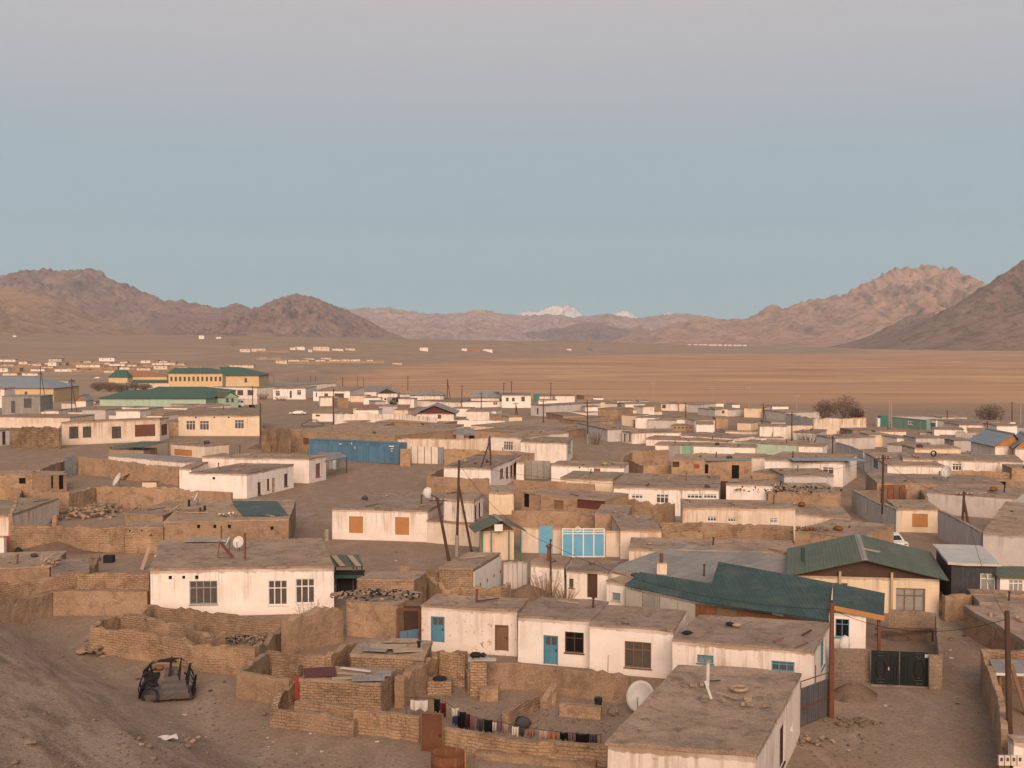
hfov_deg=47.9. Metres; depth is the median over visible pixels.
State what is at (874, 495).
mud wall
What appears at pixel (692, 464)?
house
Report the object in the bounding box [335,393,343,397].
window
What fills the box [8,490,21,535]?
mud wall
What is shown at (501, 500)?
house
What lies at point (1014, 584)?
window
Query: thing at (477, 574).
door
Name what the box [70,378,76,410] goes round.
utility pole
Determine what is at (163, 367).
house
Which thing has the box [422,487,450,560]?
utility pole
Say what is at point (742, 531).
mud wall
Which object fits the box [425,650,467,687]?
mud wall
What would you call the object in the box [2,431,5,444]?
window
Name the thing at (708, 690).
plank
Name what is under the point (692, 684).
mud block
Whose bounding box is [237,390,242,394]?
window
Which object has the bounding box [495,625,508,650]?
door
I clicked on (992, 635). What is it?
house
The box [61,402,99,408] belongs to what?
house
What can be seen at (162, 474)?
mud wall
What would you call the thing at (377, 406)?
house
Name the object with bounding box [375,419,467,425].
house
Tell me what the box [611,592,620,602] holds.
window
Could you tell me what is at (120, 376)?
building
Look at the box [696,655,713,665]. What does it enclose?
window
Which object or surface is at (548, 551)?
stove pipe
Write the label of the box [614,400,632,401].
house
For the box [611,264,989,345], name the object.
mountains
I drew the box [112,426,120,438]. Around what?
window
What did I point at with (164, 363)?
house
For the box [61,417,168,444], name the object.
house
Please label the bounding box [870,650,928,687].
gate
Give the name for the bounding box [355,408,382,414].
house
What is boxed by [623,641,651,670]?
window
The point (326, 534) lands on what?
stone post
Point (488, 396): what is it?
building
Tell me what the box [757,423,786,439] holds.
house
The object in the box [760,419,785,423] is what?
house
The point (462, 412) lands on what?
house
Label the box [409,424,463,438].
house
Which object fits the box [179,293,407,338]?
mountains
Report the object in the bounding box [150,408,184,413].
house
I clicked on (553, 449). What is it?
house
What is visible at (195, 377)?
building
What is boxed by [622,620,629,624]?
stone
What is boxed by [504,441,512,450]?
window
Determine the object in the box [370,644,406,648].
roof board
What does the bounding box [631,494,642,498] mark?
window
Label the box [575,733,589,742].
garment
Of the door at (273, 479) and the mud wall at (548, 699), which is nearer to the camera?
the mud wall at (548, 699)
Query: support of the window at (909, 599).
in the house at (903, 577)
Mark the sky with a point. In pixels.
(717, 159)
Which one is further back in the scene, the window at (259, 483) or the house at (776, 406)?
the house at (776, 406)
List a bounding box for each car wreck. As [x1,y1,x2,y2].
[137,655,196,702]
[301,420,323,426]
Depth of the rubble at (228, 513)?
104.83 m
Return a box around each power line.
[459,464,548,543]
[461,459,878,484]
[565,551,829,609]
[834,610,1002,631]
[964,496,1003,613]
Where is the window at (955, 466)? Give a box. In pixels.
[952,463,961,470]
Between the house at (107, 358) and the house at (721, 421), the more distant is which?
the house at (107, 358)
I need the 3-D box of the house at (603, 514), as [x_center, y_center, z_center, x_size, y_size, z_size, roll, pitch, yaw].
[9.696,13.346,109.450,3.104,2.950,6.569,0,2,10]
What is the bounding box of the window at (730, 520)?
[727,518,736,522]
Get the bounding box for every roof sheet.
[184,538,230,541]
[303,666,336,677]
[352,675,384,681]
[373,671,390,676]
[704,459,751,460]
[788,458,864,460]
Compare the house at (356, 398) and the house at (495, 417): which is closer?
the house at (495, 417)
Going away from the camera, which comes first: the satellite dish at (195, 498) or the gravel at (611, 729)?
the gravel at (611, 729)
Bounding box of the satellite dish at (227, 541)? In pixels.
[223,536,229,549]
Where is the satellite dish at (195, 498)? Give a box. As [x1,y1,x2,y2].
[192,492,197,505]
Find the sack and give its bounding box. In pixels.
[838,635,849,647]
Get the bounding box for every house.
[0,359,18,361]
[0,368,10,371]
[0,387,14,407]
[0,413,94,427]
[0,429,9,445]
[0,468,66,487]
[0,498,58,535]
[0,551,66,583]
[1,364,17,365]
[2,394,53,414]
[3,373,20,375]
[11,368,23,371]
[18,361,30,363]
[22,373,41,375]
[28,363,44,365]
[31,368,48,370]
[31,471,66,492]
[40,406,163,413]
[43,409,67,413]
[48,358,64,361]
[48,362,59,365]
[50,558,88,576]
[55,368,66,371]
[55,380,74,383]
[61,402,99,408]
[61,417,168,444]
[67,368,79,371]
[75,364,89,366]
[75,394,93,407]
[81,408,120,419]
[89,364,102,366]
[99,357,116,360]
[101,366,120,369]
[104,370,114,372]
[108,453,201,466]
[109,363,127,365]
[109,412,181,419]
[109,448,156,454]
[115,409,150,418]
[121,406,148,408]
[124,521,164,553]
[125,500,184,525]
[137,368,152,369]
[149,538,333,614]
[150,360,159,363]
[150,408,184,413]
[152,363,176,364]
[154,365,169,369]
[163,499,295,539]
[164,405,230,409]
[169,420,178,435]
[170,441,228,457]
[171,404,194,405]
[178,406,261,435]
[179,461,207,489]
[189,463,293,498]
[195,403,223,405]
[202,445,325,482]
[210,391,238,406]
[214,382,335,398]
[230,365,254,367]
[240,349,250,351]
[251,348,266,351]
[273,386,316,398]
[276,360,287,363]
[291,424,456,450]
[294,346,305,349]
[299,665,395,710]
[312,410,340,421]
[313,346,329,350]
[313,387,363,400]
[318,396,338,405]
[329,422,393,425]
[331,491,447,541]
[332,398,348,407]
[343,420,370,422]
[346,588,422,638]
[350,395,370,401]
[350,639,432,674]
[353,404,410,413]
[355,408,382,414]
[357,571,426,603]
[363,396,381,403]
[364,386,391,395]
[369,400,385,403]
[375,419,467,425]
[376,387,400,403]
[379,405,399,413]
[393,408,414,415]
[398,398,416,407]
[400,393,409,396]
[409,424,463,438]
[414,402,459,420]
[417,397,501,406]
[420,347,427,350]
[421,589,528,655]
[427,514,500,546]
[439,552,500,588]
[443,454,519,485]
[444,491,482,521]
[452,407,474,416]
[460,397,501,407]
[467,409,490,419]
[471,419,576,429]
[474,425,584,437]
[488,485,513,514]
[490,413,509,420]
[491,409,501,413]
[491,430,568,451]
[501,393,530,407]
[502,415,522,421]
[502,447,534,465]
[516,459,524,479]
[517,596,608,667]
[520,436,572,462]
[521,488,564,510]
[530,402,601,416]
[530,553,571,597]
[537,399,556,403]
[539,393,551,398]
[540,489,628,512]
[546,412,583,419]
[551,461,628,481]
[552,394,574,402]
[559,417,613,424]
[560,469,623,491]
[566,559,620,600]
[572,411,597,415]
[575,399,597,401]
[576,395,593,398]
[576,422,603,435]
[582,405,599,410]
[584,415,604,418]
[588,424,638,441]
[589,605,685,678]
[591,401,610,407]
[593,396,603,399]
[594,504,632,541]
[598,407,633,419]
[605,402,619,406]
[605,664,801,767]
[606,574,645,605]
[607,544,802,617]
[611,515,660,558]
[613,473,720,515]
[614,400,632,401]
[619,402,644,406]
[621,413,648,426]
[621,415,680,421]
[622,430,651,443]
[628,537,794,560]
[633,405,653,414]
[635,399,648,401]
[635,416,660,428]
[638,428,681,435]
[642,402,660,403]
[645,404,660,409]
[645,435,692,445]
[648,418,675,428]
[654,410,662,414]
[654,440,757,453]
[661,402,688,410]
[671,452,751,480]
[672,423,693,430]
[672,615,828,687]
[673,418,684,423]
[675,402,686,410]
[679,432,755,442]
[680,495,795,540]
[685,418,714,431]
[687,403,715,412]
[688,436,732,442]
[689,402,723,406]
[695,421,713,431]
[698,407,743,415]
[709,407,727,415]
[713,416,727,427]
[720,429,757,433]
[726,403,739,407]
[726,478,775,499]
[728,409,735,415]
[733,453,766,475]
[735,439,760,443]
[737,420,761,430]
[743,406,769,417]
[752,468,777,482]
[754,433,783,439]
[755,439,808,454]
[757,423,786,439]
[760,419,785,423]
[762,409,819,420]
[764,404,787,408]
[764,451,856,486]
[766,481,840,505]
[770,465,833,487]
[786,533,948,614]
[792,503,851,534]
[793,429,827,442]
[795,518,893,546]
[799,442,827,452]
[816,431,876,449]
[826,600,865,648]
[840,427,870,433]
[859,432,888,446]
[864,452,944,473]
[865,425,906,435]
[865,473,1005,502]
[882,434,903,447]
[886,499,939,532]
[887,441,930,451]
[892,416,943,429]
[893,414,921,416]
[901,444,960,453]
[901,452,1023,472]
[903,435,945,443]
[918,430,931,434]
[926,483,1023,517]
[928,418,956,429]
[930,415,967,418]
[932,427,964,435]
[932,544,1000,595]
[937,418,999,426]
[939,435,954,436]
[944,422,984,432]
[944,437,970,451]
[963,605,1023,650]
[967,428,984,432]
[967,428,1021,454]
[967,589,1023,605]
[981,422,1017,434]
[983,501,1023,565]
[992,566,1023,590]
[1002,464,1023,480]
[1007,734,1023,767]
[1008,423,1023,432]
[1010,431,1023,463]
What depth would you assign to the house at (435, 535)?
105.01 m
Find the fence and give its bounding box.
[503,561,526,588]
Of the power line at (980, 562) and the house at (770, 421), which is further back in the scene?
the house at (770, 421)
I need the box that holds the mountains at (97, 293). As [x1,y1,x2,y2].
[0,268,249,334]
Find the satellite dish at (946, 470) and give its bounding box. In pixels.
[941,465,951,480]
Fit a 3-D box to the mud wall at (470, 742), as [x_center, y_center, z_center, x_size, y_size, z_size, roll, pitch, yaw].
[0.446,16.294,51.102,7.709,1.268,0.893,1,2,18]
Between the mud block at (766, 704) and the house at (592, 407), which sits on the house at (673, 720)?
the mud block at (766, 704)
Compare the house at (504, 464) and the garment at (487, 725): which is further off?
the house at (504, 464)
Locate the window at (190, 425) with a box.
[186,421,194,429]
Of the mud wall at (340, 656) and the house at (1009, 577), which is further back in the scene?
the house at (1009, 577)
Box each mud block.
[689,683,696,686]
[718,697,725,701]
[743,696,751,699]
[747,702,754,706]
[763,703,770,706]
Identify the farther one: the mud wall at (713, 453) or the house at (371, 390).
the house at (371, 390)
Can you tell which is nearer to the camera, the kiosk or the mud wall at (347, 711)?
the mud wall at (347, 711)
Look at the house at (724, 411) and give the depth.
283.99 m
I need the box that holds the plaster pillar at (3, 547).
[0,536,6,552]
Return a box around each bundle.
[164,507,171,511]
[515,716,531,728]
[798,502,805,506]
[833,525,843,530]
[989,487,997,491]
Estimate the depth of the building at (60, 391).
357.12 m
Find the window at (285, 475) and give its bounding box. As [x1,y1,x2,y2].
[284,473,288,486]
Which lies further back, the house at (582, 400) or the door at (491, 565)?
the house at (582, 400)
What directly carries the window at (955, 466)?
in the house at (983, 462)
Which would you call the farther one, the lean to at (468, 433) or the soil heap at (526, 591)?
the lean to at (468, 433)
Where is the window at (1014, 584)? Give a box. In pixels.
[1008,579,1022,590]
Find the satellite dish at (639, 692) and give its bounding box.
[626,680,652,710]
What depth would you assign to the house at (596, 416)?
260.03 m
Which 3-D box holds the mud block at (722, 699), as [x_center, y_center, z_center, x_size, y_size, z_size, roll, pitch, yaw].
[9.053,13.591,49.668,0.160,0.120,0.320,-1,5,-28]
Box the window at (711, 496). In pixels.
[703,494,716,498]
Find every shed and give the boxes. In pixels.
[334,570,364,594]
[989,659,1023,689]
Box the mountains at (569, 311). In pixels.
[518,304,582,317]
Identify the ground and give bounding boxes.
[0,335,1023,767]
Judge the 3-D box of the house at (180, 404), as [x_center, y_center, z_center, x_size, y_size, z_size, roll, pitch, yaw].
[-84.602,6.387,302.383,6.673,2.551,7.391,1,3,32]
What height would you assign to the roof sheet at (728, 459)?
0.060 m
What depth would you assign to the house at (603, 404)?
312.33 m
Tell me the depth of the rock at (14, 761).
42.67 m
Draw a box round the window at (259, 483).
[258,482,260,495]
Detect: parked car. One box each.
[289,411,306,414]
[893,532,907,545]
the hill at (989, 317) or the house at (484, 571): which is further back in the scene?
the hill at (989, 317)
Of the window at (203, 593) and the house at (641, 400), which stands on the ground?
the house at (641, 400)
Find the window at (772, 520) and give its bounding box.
[769,518,777,523]
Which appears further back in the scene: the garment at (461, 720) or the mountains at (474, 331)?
the mountains at (474, 331)
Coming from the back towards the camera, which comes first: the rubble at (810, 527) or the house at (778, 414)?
the house at (778, 414)
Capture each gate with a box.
[65,456,76,475]
[411,446,443,463]
[421,712,443,751]
[525,460,549,479]
[533,393,538,402]
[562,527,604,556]
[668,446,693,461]
[800,665,828,726]
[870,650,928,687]
[884,485,904,502]
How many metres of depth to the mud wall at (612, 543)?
98.86 m
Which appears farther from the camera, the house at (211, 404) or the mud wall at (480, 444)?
the house at (211, 404)
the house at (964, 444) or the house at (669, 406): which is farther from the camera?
the house at (669, 406)
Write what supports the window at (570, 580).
in the house at (585, 579)
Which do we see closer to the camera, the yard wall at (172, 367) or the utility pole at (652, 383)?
the utility pole at (652, 383)
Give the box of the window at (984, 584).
[980,573,994,589]
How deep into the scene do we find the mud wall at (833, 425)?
226.30 m
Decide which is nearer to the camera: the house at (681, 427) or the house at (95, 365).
the house at (681, 427)
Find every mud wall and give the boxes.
[0,486,53,499]
[0,572,149,596]
[0,589,149,623]
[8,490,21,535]
[9,524,124,551]
[11,426,60,448]
[22,486,232,513]
[37,460,64,470]
[77,456,179,484]
[89,559,98,573]
[90,606,150,629]
[90,626,256,674]
[105,486,179,489]
[120,614,212,644]
[146,604,281,637]
[212,631,224,645]
[236,653,269,696]
[237,671,293,703]
[253,626,281,655]
[261,426,290,452]
[264,651,325,675]
[269,708,356,736]
[271,660,302,678]
[272,681,294,708]
[281,606,342,654]
[294,700,356,719]
[325,642,356,666]
[334,412,436,424]
[353,708,420,742]
[394,661,427,708]
[398,438,487,459]
[400,449,410,466]
[400,565,439,580]
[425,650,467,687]
[426,577,510,600]
[427,467,443,486]
[428,475,488,494]
[444,448,512,465]
[444,726,607,767]
[454,420,504,426]
[465,662,469,694]
[474,749,597,767]
[487,662,630,704]
[501,694,540,728]
[512,510,594,535]
[514,479,594,501]
[521,527,561,553]
[540,681,556,708]
[559,702,602,719]
[606,531,661,556]
[621,449,668,465]
[627,498,674,523]
[628,460,670,473]
[659,524,703,538]
[661,521,793,543]
[694,452,768,457]
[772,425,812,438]
[785,413,812,427]
[812,417,865,434]
[834,648,869,681]
[835,442,864,468]
[851,490,880,523]
[856,490,880,501]
[883,503,898,532]
[889,609,935,641]
[906,490,928,499]
[928,654,942,689]
[934,615,942,688]
[937,510,982,546]
[939,470,1010,478]
[942,592,1023,621]
[955,431,979,438]
[979,649,1008,754]
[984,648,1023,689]
[1006,480,1023,487]
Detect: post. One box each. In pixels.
[243,533,245,558]
[325,529,328,540]
[998,765,1011,767]
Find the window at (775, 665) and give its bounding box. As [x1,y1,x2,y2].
[771,660,794,671]
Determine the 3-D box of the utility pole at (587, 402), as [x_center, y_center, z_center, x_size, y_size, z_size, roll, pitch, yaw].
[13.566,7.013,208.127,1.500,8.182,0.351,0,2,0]
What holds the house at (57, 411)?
on the ground
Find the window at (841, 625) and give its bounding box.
[834,619,848,637]
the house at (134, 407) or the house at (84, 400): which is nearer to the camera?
the house at (134, 407)
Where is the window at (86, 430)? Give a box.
[83,426,90,437]
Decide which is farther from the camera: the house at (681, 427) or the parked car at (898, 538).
the house at (681, 427)
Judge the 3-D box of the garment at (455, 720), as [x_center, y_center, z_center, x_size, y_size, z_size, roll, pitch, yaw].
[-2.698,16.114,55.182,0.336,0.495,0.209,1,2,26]
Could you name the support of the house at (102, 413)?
on the ground
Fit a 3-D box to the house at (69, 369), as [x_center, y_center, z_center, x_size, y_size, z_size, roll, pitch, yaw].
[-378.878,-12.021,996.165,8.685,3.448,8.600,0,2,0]
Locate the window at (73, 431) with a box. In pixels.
[69,426,77,438]
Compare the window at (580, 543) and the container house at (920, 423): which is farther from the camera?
the container house at (920, 423)
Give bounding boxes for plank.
[140,545,150,569]
[332,676,352,679]
[337,672,365,674]
[340,667,371,671]
[476,598,498,601]
[704,681,712,698]
[716,691,737,698]
[794,642,807,649]
[1011,664,1023,712]
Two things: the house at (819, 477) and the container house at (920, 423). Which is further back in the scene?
the container house at (920, 423)
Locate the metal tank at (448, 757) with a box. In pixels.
[431,747,465,767]
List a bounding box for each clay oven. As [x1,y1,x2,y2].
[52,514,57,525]
[427,676,451,694]
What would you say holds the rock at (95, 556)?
on the ground
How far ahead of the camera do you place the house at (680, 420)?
242.38 m
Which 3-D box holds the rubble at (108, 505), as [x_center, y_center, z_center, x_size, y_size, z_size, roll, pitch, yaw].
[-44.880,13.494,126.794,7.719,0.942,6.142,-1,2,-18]
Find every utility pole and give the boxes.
[39,366,44,393]
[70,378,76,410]
[256,403,260,441]
[330,388,336,424]
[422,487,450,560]
[445,379,449,397]
[455,460,472,556]
[480,436,491,466]
[550,539,551,596]
[583,400,590,443]
[650,382,655,401]
[791,412,793,440]
[828,602,833,718]
[875,455,890,523]
[956,491,972,522]
[1004,610,1012,733]
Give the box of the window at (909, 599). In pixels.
[896,588,924,611]
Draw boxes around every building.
[0,376,81,401]
[96,390,217,406]
[109,370,132,382]
[109,370,168,379]
[131,380,168,388]
[151,387,235,393]
[167,368,225,386]
[220,367,268,385]
[409,390,446,399]
[469,391,501,400]
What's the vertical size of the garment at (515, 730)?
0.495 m
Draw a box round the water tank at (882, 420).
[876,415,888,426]
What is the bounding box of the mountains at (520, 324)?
[344,307,711,333]
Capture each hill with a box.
[0,287,159,334]
[829,260,1023,350]
[834,314,935,345]
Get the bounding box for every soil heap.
[10,541,105,554]
[248,442,261,449]
[511,584,554,599]
[834,680,877,702]
[874,630,911,641]
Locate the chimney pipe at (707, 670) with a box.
[706,660,709,686]
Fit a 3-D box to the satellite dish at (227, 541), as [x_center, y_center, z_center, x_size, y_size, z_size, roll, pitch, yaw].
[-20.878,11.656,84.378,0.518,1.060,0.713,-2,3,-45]
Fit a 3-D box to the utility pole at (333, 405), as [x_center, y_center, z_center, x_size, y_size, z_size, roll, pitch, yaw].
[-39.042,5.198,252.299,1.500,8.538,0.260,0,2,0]
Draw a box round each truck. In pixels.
[238,399,256,407]
[383,397,397,403]
[389,397,409,403]
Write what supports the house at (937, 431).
on the ground
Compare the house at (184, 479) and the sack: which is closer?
the sack
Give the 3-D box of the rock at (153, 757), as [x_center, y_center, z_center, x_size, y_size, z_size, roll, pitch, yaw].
[-14.269,14.866,45.782,0.304,0.216,0.280,1,2,30]
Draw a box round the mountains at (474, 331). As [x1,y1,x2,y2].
[376,322,547,340]
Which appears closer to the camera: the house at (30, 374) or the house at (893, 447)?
the house at (893, 447)
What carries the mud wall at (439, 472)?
on the ground
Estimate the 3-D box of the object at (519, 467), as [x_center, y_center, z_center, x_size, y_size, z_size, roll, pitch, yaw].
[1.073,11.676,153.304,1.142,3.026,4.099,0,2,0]
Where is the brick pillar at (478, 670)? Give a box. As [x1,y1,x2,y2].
[468,652,495,696]
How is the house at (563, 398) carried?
on the ground
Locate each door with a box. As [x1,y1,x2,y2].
[6,536,9,550]
[272,478,274,491]
[293,676,299,699]
[431,616,444,642]
[439,447,442,463]
[474,568,480,586]
[481,564,487,588]
[488,560,494,588]
[494,556,500,585]
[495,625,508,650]
[539,526,552,553]
[543,635,557,664]
[720,481,727,498]
[874,459,877,468]
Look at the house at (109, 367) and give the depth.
1036.81 m
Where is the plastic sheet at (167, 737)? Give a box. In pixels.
[159,733,177,739]
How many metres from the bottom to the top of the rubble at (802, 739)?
0.320 m
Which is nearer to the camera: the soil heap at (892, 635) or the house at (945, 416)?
the soil heap at (892, 635)
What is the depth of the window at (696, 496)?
121.63 m
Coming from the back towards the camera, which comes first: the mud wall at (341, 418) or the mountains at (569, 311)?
the mountains at (569, 311)
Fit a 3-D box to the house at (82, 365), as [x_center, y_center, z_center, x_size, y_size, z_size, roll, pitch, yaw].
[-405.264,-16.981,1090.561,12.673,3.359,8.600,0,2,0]
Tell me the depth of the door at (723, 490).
133.60 m
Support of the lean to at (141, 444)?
on the ground
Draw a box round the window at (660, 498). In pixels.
[656,494,668,503]
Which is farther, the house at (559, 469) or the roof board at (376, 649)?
the house at (559, 469)
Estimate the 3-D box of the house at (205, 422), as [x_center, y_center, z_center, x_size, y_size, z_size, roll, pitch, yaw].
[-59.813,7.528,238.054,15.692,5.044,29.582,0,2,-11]
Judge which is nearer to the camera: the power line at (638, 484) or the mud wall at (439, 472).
the power line at (638, 484)
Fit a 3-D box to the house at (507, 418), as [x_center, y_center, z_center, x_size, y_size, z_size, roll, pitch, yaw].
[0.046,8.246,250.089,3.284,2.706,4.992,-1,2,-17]
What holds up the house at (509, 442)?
on the ground
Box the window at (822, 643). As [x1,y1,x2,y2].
[820,638,825,672]
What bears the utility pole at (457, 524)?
on the ground
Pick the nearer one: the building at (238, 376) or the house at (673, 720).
the house at (673, 720)
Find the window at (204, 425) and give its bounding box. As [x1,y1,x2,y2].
[200,421,208,429]
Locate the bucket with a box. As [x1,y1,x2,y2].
[594,696,601,704]
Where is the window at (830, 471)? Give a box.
[823,467,833,474]
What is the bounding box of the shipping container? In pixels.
[309,438,406,463]
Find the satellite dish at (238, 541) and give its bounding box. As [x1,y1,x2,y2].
[233,536,243,550]
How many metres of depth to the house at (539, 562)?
83.30 m
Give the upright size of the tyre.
0.175 m
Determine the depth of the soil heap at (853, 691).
59.52 m
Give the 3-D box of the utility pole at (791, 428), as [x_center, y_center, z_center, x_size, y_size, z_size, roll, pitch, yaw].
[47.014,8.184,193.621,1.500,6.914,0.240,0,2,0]
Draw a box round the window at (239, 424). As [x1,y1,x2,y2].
[235,420,243,428]
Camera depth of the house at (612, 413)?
273.41 m
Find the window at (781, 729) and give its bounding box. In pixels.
[780,725,785,767]
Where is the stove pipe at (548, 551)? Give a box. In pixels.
[546,544,551,559]
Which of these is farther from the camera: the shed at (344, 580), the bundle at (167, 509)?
the bundle at (167, 509)
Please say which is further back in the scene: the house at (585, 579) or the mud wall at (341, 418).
the mud wall at (341, 418)
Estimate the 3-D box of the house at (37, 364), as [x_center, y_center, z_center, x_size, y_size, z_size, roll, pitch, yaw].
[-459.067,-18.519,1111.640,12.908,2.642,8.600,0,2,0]
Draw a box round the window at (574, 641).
[564,632,584,654]
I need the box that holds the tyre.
[729,684,748,692]
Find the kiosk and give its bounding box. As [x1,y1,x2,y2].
[468,514,525,560]
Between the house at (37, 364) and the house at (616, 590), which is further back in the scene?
the house at (37, 364)
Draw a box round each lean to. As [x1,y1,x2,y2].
[108,441,169,455]
[317,452,346,472]
[447,428,473,438]
[625,562,884,649]
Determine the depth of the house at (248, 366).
1130.20 m
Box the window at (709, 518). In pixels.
[707,516,716,521]
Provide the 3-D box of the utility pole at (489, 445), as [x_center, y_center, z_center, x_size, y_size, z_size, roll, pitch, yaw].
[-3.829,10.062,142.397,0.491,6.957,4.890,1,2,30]
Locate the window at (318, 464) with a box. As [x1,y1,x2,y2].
[316,463,320,477]
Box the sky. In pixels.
[0,0,1023,319]
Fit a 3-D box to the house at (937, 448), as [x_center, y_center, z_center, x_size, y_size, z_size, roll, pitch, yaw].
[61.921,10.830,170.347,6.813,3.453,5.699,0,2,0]
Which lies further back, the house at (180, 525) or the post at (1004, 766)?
the house at (180, 525)
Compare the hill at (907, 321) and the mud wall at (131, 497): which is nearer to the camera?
the mud wall at (131, 497)
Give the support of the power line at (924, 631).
attached to the utility pole at (831, 677)
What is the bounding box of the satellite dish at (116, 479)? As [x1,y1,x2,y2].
[111,473,120,485]
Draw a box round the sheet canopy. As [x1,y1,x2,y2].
[232,501,287,515]
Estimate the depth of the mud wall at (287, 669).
62.98 m
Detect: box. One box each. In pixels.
[103,555,114,562]
[998,755,1003,765]
[1004,755,1009,765]
[1010,755,1016,765]
[1016,755,1022,765]
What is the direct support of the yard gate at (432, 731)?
on the ground
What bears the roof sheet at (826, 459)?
on the house at (844, 475)
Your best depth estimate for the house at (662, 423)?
242.18 m
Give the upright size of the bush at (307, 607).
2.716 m
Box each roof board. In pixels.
[363,647,387,651]
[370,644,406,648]
[384,638,417,642]
[392,647,422,652]
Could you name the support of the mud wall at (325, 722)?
on the ground
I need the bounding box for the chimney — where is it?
[656,553,666,574]
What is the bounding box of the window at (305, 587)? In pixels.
[295,578,315,604]
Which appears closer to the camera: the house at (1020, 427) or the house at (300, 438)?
the house at (300, 438)
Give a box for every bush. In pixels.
[89,382,104,390]
[98,381,116,391]
[111,383,128,391]
[128,381,142,389]
[136,383,152,389]
[292,595,321,613]
[528,564,560,597]
[548,585,578,598]
[590,431,601,444]
[796,432,816,442]
[848,407,863,417]
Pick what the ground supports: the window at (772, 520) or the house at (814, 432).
the house at (814, 432)
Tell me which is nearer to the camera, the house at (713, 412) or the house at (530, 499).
the house at (530, 499)
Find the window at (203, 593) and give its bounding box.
[189,581,217,605]
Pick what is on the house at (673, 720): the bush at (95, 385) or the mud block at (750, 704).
the mud block at (750, 704)
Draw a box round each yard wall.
[0,366,38,367]
[23,368,56,370]
[60,362,103,364]
[72,370,103,371]
[80,368,102,369]
[118,361,173,362]
[121,366,153,367]
[170,366,201,368]
[256,351,289,352]
[256,358,281,359]
[287,361,323,363]
[324,361,371,362]
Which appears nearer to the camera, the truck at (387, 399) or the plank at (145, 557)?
the plank at (145, 557)
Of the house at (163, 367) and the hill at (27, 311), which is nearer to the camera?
the house at (163, 367)
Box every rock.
[11,759,19,764]
[24,738,35,745]
[91,553,100,560]
[146,743,153,748]
[150,755,157,760]
[607,706,618,716]
[701,694,709,701]
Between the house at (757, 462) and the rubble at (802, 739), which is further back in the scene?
the house at (757, 462)
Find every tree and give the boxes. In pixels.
[811,399,838,417]
[829,395,860,418]
[975,403,1004,421]
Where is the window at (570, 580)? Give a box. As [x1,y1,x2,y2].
[568,579,573,588]
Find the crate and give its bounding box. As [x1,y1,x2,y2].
[141,481,159,487]
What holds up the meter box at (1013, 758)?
attached to the house at (1015, 744)
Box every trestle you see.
[217,541,233,557]
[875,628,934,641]
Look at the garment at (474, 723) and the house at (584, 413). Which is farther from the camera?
the house at (584, 413)
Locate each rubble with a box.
[40,554,60,566]
[59,506,125,519]
[75,644,105,657]
[84,502,140,512]
[181,735,211,743]
[218,512,241,515]
[225,632,267,645]
[330,583,419,600]
[734,482,841,493]
[796,525,828,531]
[797,734,834,746]
[823,716,883,727]
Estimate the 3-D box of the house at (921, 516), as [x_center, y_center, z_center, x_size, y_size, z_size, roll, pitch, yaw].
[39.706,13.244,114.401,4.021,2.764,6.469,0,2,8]
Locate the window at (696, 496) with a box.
[686,494,701,498]
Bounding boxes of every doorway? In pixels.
[396,606,421,639]
[993,478,1011,486]
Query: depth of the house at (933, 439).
192.43 m
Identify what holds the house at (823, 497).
on the ground
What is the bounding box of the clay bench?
[480,685,497,700]
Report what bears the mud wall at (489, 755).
on the ground
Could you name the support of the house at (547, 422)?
on the ground
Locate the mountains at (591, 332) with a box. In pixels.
[522,323,631,341]
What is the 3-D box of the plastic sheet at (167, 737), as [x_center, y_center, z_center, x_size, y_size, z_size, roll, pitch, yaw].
[-15.146,15.465,50.358,1.000,0.113,0.570,-1,2,-23]
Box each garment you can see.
[410,700,427,711]
[434,699,439,712]
[440,702,445,716]
[451,707,458,716]
[452,716,457,725]
[458,712,465,728]
[466,713,469,730]
[471,716,476,730]
[477,719,483,731]
[484,720,491,732]
[493,722,496,730]
[497,717,502,732]
[503,724,507,732]
[512,726,518,736]
[519,727,524,736]
[528,728,534,736]
[539,730,547,738]
[548,731,558,739]
[560,732,567,740]
[569,733,574,741]
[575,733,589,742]
[590,734,596,742]
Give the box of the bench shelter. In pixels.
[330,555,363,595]
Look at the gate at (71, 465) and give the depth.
159.26 m
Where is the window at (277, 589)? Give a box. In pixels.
[267,580,287,606]
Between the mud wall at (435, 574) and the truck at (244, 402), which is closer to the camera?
the mud wall at (435, 574)
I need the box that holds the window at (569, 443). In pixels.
[568,441,570,454]
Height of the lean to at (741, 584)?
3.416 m
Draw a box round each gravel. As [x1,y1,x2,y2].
[0,623,390,767]
[213,686,991,767]
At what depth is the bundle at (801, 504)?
111.78 m
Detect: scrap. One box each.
[14,547,22,551]
[681,630,692,634]
[732,623,741,626]
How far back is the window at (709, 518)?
107.76 m
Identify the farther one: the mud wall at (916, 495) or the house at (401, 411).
the house at (401, 411)
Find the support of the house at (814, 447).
on the ground
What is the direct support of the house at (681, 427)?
on the ground
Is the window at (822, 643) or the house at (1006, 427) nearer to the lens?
the window at (822, 643)
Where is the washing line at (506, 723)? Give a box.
[408,697,599,734]
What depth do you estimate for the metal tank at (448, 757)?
48.27 m
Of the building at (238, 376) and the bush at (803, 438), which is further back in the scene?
the building at (238, 376)
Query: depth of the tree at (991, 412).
254.49 m
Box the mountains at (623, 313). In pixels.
[613,310,636,317]
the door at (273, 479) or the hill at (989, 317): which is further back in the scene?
the hill at (989, 317)
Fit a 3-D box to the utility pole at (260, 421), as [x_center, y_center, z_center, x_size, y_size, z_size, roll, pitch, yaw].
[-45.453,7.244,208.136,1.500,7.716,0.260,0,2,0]
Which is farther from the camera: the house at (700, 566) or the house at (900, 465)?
the house at (900, 465)

